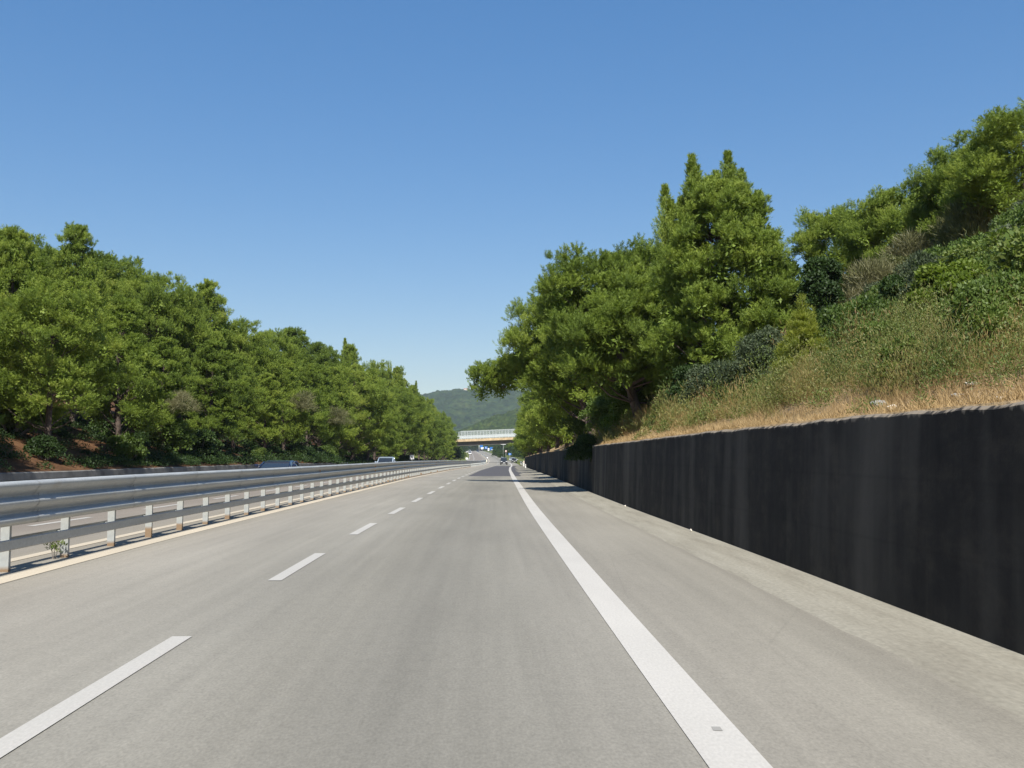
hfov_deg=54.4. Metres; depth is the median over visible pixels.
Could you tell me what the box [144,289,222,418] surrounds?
pine tree
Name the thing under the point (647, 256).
pine tree
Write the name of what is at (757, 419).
dry grass
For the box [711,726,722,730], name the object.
road stud
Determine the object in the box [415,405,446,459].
pine tree
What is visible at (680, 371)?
bush
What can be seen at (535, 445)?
pine tree
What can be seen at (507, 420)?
hill
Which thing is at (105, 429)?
bush
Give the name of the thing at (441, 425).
pine tree
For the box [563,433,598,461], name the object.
hanging shrub
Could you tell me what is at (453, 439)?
pine tree
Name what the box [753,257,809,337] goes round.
bush
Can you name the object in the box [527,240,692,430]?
pine tree
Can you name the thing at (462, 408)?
hill
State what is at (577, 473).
retaining wall
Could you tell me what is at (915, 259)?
scrub bush
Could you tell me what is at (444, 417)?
pine tree
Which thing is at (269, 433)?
pine tree
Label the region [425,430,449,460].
pine tree
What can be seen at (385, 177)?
sky
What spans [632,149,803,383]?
pine tree
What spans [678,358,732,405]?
bush
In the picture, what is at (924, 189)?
pine tree
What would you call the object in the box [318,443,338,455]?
bush
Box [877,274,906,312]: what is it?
bush
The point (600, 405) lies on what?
bush
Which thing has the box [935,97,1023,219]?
pine tree
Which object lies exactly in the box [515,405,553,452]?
pine tree
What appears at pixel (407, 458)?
bush
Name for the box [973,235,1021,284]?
scrub bush
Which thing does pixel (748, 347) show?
bush
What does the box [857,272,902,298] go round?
scrub bush
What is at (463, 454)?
roadside tree
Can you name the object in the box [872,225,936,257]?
dry shrub
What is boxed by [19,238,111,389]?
pine tree
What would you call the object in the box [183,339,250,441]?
pine tree
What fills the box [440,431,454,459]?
pine tree
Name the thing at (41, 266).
pine tree
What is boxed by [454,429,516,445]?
road bridge
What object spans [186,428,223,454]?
bush
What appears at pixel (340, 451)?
bush
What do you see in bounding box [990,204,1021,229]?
scrub bush
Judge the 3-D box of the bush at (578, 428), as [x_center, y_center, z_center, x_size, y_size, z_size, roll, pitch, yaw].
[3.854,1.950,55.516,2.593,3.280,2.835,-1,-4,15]
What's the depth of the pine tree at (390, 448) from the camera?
137.22 m
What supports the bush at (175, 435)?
on the ground at (19, 465)
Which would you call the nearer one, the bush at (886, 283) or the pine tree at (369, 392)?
the bush at (886, 283)
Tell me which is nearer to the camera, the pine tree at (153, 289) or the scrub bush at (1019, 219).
the scrub bush at (1019, 219)
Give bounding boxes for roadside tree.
[442,446,461,460]
[456,447,466,459]
[469,445,478,450]
[492,448,499,455]
[496,444,506,450]
[497,451,505,457]
[505,444,513,455]
[510,446,521,458]
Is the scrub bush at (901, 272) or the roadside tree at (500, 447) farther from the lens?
the roadside tree at (500, 447)
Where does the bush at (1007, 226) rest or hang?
on the ground at (19, 465)
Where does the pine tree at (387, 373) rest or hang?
on the ground at (19, 465)
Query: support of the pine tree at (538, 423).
on the ground at (19, 465)
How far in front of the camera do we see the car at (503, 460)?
245.94 m
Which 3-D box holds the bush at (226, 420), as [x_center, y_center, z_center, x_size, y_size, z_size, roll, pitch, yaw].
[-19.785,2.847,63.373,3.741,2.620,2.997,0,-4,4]
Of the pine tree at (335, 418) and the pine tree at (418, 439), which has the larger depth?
the pine tree at (418, 439)
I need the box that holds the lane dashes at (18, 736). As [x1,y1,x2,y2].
[0,462,497,757]
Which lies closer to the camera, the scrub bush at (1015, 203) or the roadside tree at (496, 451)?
the scrub bush at (1015, 203)
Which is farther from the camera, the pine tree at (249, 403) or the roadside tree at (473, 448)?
the roadside tree at (473, 448)
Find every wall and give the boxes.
[0,462,347,480]
[524,448,593,491]
[592,401,1023,654]
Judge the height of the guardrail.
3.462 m
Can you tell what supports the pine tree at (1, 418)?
on the ground at (19, 465)
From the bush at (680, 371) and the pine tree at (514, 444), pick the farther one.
the pine tree at (514, 444)
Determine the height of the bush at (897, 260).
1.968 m
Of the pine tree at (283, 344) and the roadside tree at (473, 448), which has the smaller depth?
the pine tree at (283, 344)
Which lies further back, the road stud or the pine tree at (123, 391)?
the pine tree at (123, 391)
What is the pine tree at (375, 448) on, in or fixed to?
on the ground at (19, 465)
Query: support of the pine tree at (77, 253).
on the ground at (19, 465)
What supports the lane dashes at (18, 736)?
on the road
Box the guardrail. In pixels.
[0,460,486,571]
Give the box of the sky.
[0,0,1023,393]
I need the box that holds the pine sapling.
[769,292,828,376]
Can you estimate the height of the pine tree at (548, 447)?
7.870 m
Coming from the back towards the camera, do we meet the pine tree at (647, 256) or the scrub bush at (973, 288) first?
the pine tree at (647, 256)
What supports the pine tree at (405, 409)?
on the ground at (19, 465)
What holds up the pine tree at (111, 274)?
on the ground at (19, 465)
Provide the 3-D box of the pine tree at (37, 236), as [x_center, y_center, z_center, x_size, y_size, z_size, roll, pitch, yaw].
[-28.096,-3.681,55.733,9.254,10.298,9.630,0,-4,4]
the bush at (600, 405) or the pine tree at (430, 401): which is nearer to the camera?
the bush at (600, 405)
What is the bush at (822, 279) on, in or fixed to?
on the ground at (19, 465)
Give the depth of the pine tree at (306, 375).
90.93 m
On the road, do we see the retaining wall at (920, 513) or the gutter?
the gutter
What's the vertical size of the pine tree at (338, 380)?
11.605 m
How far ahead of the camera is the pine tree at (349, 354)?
137.53 m
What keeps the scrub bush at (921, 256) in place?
on the ground at (19, 465)
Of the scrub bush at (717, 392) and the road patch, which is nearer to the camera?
the scrub bush at (717, 392)
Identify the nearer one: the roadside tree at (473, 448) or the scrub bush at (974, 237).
the scrub bush at (974, 237)
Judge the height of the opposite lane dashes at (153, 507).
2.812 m
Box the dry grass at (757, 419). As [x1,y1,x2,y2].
[564,339,1023,448]
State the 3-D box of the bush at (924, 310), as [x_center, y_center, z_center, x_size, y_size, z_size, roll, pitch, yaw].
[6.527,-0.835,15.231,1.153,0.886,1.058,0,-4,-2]
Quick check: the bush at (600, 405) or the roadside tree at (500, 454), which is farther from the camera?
the roadside tree at (500, 454)
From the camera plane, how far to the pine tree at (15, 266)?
42.25 m
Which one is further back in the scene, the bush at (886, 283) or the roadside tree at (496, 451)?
the roadside tree at (496, 451)
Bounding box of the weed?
[44,540,67,558]
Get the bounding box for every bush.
[0,379,64,436]
[22,433,67,459]
[87,418,131,443]
[105,431,149,459]
[149,420,199,454]
[182,411,231,442]
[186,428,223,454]
[244,432,272,446]
[248,445,266,459]
[285,433,311,445]
[286,444,306,455]
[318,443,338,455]
[323,442,343,458]
[400,456,411,460]
[557,393,595,437]
[578,393,619,434]
[600,382,648,428]
[646,393,666,411]
[663,363,702,402]
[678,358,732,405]
[690,386,733,400]
[716,324,785,387]
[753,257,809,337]
[795,256,846,321]
[814,295,902,352]
[828,301,867,323]
[845,281,879,301]
[847,320,902,357]
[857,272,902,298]
[871,253,910,273]
[874,332,938,388]
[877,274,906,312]
[891,249,926,280]
[897,249,942,306]
[901,245,948,280]
[903,257,997,307]
[907,300,955,339]
[917,237,965,269]
[920,337,978,375]
[934,225,1023,264]
[934,267,1023,331]
[958,303,1023,358]
[960,231,984,248]
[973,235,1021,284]
[979,224,1019,239]
[986,226,1023,282]
[987,199,1023,229]
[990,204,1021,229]
[1009,200,1023,228]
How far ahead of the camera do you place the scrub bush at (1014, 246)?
12.95 m
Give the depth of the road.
7.41 m
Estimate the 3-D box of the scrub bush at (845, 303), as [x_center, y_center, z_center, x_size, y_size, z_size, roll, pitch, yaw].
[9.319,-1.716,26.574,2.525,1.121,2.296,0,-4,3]
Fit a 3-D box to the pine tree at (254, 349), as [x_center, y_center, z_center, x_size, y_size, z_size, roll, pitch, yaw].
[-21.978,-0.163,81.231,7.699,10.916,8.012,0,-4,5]
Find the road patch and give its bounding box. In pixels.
[469,466,521,475]
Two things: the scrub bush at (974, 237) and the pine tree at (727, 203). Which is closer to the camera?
the scrub bush at (974, 237)
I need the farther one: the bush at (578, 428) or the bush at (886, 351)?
the bush at (578, 428)
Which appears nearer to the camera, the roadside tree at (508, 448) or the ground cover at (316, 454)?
the ground cover at (316, 454)
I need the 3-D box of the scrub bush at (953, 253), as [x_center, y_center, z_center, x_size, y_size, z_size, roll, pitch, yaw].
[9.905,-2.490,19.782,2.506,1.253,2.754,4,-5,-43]
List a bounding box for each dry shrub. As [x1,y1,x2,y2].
[840,253,903,304]
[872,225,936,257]
[925,192,1006,247]
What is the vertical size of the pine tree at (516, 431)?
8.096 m
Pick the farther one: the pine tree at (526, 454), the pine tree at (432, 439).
the pine tree at (526, 454)
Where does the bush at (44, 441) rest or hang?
on the ground at (19, 465)
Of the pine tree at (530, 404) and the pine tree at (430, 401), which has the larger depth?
the pine tree at (430, 401)
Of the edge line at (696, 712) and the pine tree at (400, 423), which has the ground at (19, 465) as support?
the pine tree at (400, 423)
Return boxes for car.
[254,460,299,467]
[375,457,395,471]
[500,458,507,464]
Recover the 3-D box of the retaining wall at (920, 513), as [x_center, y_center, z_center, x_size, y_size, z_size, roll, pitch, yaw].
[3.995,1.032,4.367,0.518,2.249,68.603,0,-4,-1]
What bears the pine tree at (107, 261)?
on the ground at (19, 465)
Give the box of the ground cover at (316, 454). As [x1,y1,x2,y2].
[0,416,426,470]
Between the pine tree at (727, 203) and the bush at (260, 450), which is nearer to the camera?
the pine tree at (727, 203)
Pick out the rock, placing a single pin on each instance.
(877, 403)
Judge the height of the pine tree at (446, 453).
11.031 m
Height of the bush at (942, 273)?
1.310 m
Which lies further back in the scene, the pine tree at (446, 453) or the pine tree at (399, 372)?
the pine tree at (446, 453)
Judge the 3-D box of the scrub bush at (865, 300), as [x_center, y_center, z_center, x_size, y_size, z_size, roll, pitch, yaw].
[7.761,-1.216,22.308,2.375,1.622,2.342,3,-5,-33]
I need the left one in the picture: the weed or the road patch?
the weed
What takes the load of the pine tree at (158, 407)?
on the ground at (19, 465)
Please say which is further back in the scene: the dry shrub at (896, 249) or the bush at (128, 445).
the bush at (128, 445)
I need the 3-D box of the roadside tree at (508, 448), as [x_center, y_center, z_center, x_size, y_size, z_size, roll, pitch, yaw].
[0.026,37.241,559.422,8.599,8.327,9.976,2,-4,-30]
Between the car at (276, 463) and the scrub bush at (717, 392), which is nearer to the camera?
the scrub bush at (717, 392)
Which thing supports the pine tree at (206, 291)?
on the ground at (19, 465)
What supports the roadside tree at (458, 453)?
on the ground at (19, 465)
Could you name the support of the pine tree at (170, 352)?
on the ground at (19, 465)
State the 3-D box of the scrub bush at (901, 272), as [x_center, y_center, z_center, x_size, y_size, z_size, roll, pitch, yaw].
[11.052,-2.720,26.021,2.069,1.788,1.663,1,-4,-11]
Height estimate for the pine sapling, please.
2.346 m
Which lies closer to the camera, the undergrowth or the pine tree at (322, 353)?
the undergrowth
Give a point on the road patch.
(498, 471)
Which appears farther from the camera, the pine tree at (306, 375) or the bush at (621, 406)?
the pine tree at (306, 375)
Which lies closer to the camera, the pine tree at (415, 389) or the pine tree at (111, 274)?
the pine tree at (111, 274)
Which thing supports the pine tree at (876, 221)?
on the ground at (19, 465)
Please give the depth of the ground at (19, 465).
36.35 m
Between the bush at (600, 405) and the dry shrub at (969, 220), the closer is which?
the dry shrub at (969, 220)
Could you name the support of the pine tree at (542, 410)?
on the ground at (19, 465)
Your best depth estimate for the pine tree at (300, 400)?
82.32 m
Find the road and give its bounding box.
[0,450,1023,767]
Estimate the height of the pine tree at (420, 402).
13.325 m
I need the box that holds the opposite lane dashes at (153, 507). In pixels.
[29,471,407,525]
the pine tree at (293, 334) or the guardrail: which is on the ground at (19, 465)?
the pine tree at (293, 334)
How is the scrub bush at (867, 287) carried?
on the ground at (19, 465)
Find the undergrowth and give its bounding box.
[572,200,1023,444]
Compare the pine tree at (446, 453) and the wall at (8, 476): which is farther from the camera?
the pine tree at (446, 453)
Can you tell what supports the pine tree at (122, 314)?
on the ground at (19, 465)
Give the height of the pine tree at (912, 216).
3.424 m
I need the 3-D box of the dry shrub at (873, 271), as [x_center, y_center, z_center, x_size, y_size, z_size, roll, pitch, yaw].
[12.128,-3.169,33.641,3.271,2.495,2.885,0,-4,-2]
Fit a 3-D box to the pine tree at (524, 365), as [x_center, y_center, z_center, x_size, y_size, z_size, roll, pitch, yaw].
[2.216,-0.820,53.125,6.837,8.663,10.622,2,-5,-32]
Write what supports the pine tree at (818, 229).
on the ground at (19, 465)
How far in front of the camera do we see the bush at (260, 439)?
76.16 m
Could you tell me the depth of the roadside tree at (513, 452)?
477.96 m
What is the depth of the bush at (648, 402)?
36.68 m
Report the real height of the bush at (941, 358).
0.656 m
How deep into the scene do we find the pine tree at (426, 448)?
190.34 m
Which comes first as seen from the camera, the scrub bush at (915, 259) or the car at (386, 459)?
the scrub bush at (915, 259)
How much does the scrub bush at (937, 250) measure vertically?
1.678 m
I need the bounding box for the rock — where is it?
[868,400,886,408]
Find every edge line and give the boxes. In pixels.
[0,459,489,583]
[490,454,772,767]
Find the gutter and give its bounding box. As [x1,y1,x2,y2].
[521,466,1023,717]
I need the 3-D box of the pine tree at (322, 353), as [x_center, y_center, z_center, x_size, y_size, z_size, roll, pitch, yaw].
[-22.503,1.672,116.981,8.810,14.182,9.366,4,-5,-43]
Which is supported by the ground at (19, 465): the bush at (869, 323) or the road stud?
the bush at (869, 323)
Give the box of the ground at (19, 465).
[0,352,1023,472]
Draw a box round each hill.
[419,388,523,431]
[453,407,520,450]
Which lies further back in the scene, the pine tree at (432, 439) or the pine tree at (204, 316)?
the pine tree at (432, 439)
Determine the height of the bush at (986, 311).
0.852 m
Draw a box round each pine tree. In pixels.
[0,224,55,251]
[0,224,61,393]
[0,273,145,449]
[0,369,5,424]
[3,248,107,384]
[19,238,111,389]
[45,293,143,419]
[48,220,125,427]
[73,292,176,455]
[89,249,149,418]
[101,268,155,417]
[107,269,208,403]
[121,343,196,419]
[126,335,203,450]
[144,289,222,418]
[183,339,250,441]
[186,277,249,410]
[208,354,270,451]
[212,314,291,435]
[237,372,295,448]
[246,327,305,389]
[262,357,321,450]
[274,357,333,447]
[281,327,315,423]
[296,362,356,446]
[302,361,359,449]
[307,340,350,442]
[311,361,402,459]
[337,338,361,451]
[341,404,389,460]
[356,414,403,460]
[364,358,400,411]
[370,393,407,456]
[384,386,432,456]
[391,366,413,392]
[393,378,427,457]
[395,394,436,455]
[402,380,430,453]
[407,396,441,456]
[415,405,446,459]
[416,417,435,459]
[424,397,441,459]
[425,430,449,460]
[426,417,450,460]
[432,429,449,460]
[438,411,456,427]
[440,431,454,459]
[443,423,459,459]
[465,288,616,434]
[506,419,534,454]
[513,422,543,452]
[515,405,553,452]
[515,424,564,452]
[516,385,574,448]
[516,393,564,450]
[519,448,535,456]
[520,402,574,446]
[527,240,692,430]
[531,390,592,440]
[612,232,713,401]
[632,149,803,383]
[785,202,887,292]
[825,184,913,283]
[896,143,1019,248]
[898,196,945,253]
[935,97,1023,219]
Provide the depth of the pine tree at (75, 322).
38.01 m
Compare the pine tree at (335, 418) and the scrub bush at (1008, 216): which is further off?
the pine tree at (335, 418)
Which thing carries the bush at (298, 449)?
on the ground at (19, 465)
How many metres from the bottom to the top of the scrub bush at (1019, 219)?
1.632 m
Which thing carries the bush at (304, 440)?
on the ground at (19, 465)
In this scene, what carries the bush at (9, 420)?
on the ground at (19, 465)

